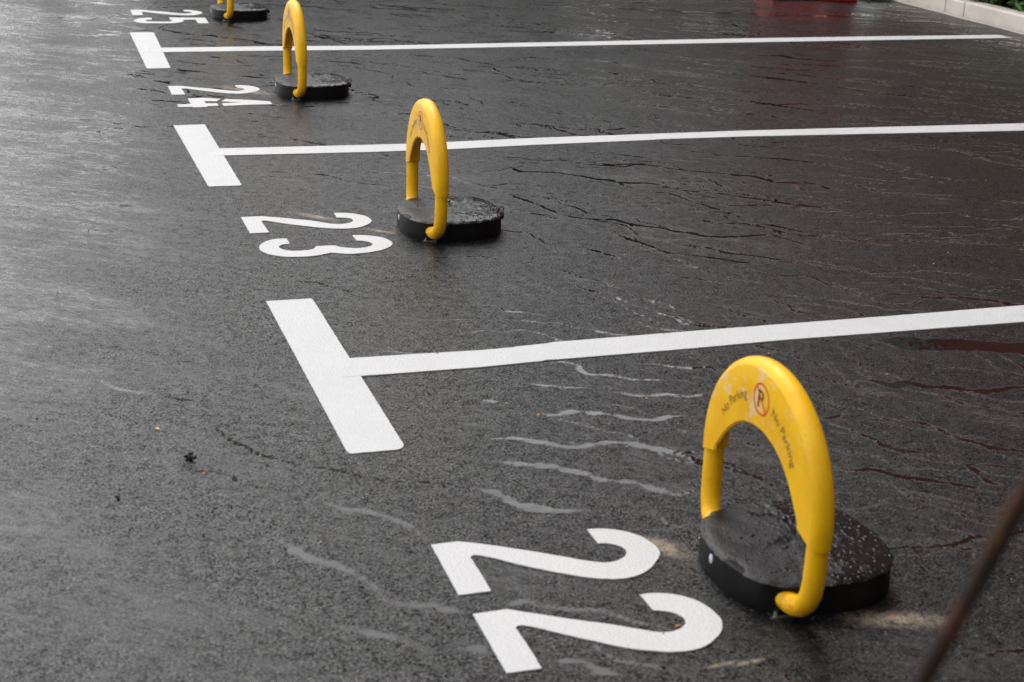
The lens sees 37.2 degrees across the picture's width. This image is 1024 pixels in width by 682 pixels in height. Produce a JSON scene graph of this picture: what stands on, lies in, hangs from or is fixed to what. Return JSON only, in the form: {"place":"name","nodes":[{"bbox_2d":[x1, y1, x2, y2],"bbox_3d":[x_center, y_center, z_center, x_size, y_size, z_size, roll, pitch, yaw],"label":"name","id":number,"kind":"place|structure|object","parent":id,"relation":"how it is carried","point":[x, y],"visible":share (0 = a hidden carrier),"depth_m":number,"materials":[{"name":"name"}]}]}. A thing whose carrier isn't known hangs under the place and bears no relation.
{"place":"outdoors","nodes":[
{"label":"outdoors","id":0,"kind":"place"},
{"bbox_2d":[3,57,968,578],"bbox_3d":[-0.060,-0.473,5.540,4.754,0.004,7.554,-2,20,-11],"label":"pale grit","id":1,"kind":"object","parent":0,"point":[465,269],"visible":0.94,"depth_m":4.58,"materials":[{"name":"grey gravel"}]},
{"bbox_2d":[81,89,893,626],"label":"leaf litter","id":2,"kind":"object","parent":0,"point":[647,397],"visible":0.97,"depth_m":3.77,"materials":[{"name":"brown plant"}]},
{"bbox_2d":[16,59,995,675],"bbox_3d":[-0.053,-0.487,5.579,4.724,0.005,7.437,-2,20,-11],"label":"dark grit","id":3,"kind":"object","parent":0,"point":[494,249],"visible":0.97,"depth_m":4.31,"materials":[{"name":"black"}]},
{"bbox_2d":[0,0,1023,681],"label":"asphalt ground","id":4,"kind":"structure","parent":0,"point":[156,572],"depth_m":4.36,"materials":[{"name":"black asphalt"}]},
{"bbox_2d":[130,10,208,23],"bbox_3d":[-2.175,-2.056,9.644,0.459,0.002,0.602,-4,21,-17],"label":"bay number","id":5,"kind":"object","parent":4,"relation":"on","point":[173,19],"visible":1,"depth_m":9.59,"materials":[{"name":"white paint"}]},
{"bbox_2d":[183,451,195,460],"bbox_3d":[-0.729,0.263,3.443,0.028,0.024,0.024,-4,21,-17],"label":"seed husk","id":6,"kind":"object","parent":4,"relation":"on","point":[189,457],"visible":1,"depth_m":3.44,"materials":[{"name":"black"}]},
{"bbox_2d":[168,85,271,107],"bbox_3d":[-1.413,-1.183,7.337,0.438,0.002,0.532,-4,21,-17],"label":"bay number","id":7,"kind":"object","parent":4,"relation":"on","point":[194,102],"visible":1,"depth_m":7.25,"materials":[{"name":"white paint"}]},
{"bbox_2d":[210,0,269,20],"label":"parking lock","id":8,"kind":"object","parent":4,"relation":"on","point":[229,10],"visible":1,"depth_m":9.59,"materials":[{"name":"yellow paint"}]},
{"bbox_2d":[274,0,351,99],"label":"parking lock","id":9,"kind":"object","parent":4,"relation":"on","point":[302,84],"visible":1,"depth_m":7.34,"materials":[{"name":"yellow paint"}]},
{"bbox_2d":[241,213,391,256],"bbox_3d":[-0.661,-0.365,5.180,0.446,0.002,0.507,-4,21,-17],"label":"bay number","id":10,"kind":"object","parent":4,"relation":"on","point":[254,224],"visible":1,"depth_m":5.14,"materials":[{"name":"white paint"}]},
{"bbox_2d":[396,98,503,241],"bbox_3d":[-0.204,-0.609,5.246,0.377,0.450,0.491,-4,21,-16],"label":"parking lock","id":11,"kind":"object","parent":4,"relation":"on","point":[441,215],"visible":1,"depth_m":5.17,"materials":[{"name":"yellow plastic"}]},
{"bbox_2d":[130,32,1009,68],"bbox_3d":[0.603,-1.828,9.314,5.654,0.003,1.199,-4,21,-17],"label":"bay divider","id":12,"kind":"object","parent":4,"relation":"on","point":[149,48],"visible":0.96,"depth_m":9.01,"materials":[{"name":"white paint"}]},
{"bbox_2d":[431,528,721,673],"bbox_3d":[0.127,0.484,2.943,0.454,0.002,0.506,-4,21,-17],"label":"bay number","id":13,"kind":"object","parent":4,"relation":"on","point":[701,628],"visible":1,"depth_m":2.89,"materials":[{"name":"white paint"}]},
{"bbox_2d":[174,123,1023,186],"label":"bay divider","id":14,"kind":"object","parent":4,"relation":"on","point":[207,153],"visible":0.94,"depth_m":6.59,"materials":[{"name":"white paint"}]},
{"bbox_2d":[266,298,1023,453],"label":"bay divider","id":15,"kind":"object","parent":4,"relation":"on","point":[354,412],"visible":1,"depth_m":4.19,"materials":[{"name":"white paint"}]},
{"bbox_2d":[698,356,893,618],"bbox_3d":[0.570,0.249,2.982,0.357,0.450,0.491,-4,21,-17],"label":"parking lock","id":16,"kind":"object","parent":4,"relation":"on","point":[809,549],"visible":1,"depth_m":2.92,"materials":[{"name":"yellow plastic"}]},
{"bbox_2d":[821,0,856,0],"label":"plastic barrier","id":17,"kind":"object","parent":4,"relation":"on","point":[838,0],"visible":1,"depth_m":11.62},
{"bbox_2d":[892,0,1023,34],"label":"kerb","id":18,"kind":"structure","parent":4,"relation":"on","point":[996,15],"depth_m":10.75,"materials":[{"name":"concrete"}]},
{"bbox_2d":[911,474,1023,681],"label":"steel rod","id":19,"kind":"object","parent":4,"relation":"on","point":[1005,529],"visible":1,"depth_m":0.79,"materials":[{"name":"brown metal"}]},
{"bbox_2d":[976,0,1022,8],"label":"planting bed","id":20,"kind":"object","parent":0,"point":[1010,6],"depth_m":11.12,"materials":[{"name":"soil"}]},
{"bbox_2d":[974,0,1022,9],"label":"shrub","id":21,"kind":"object","parent":20,"relation":"on","point":[1002,3],"visible":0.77,"depth_m":10.91,"materials":[{"name":"green plant"}]},
{"bbox_2d":[1008,0,1023,11],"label":"shrub","id":22,"kind":"object","parent":20,"relation":"on","point":[1018,5],"visible":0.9,"depth_m":10.53,"materials":[{"name":"green plant"}]}
]}

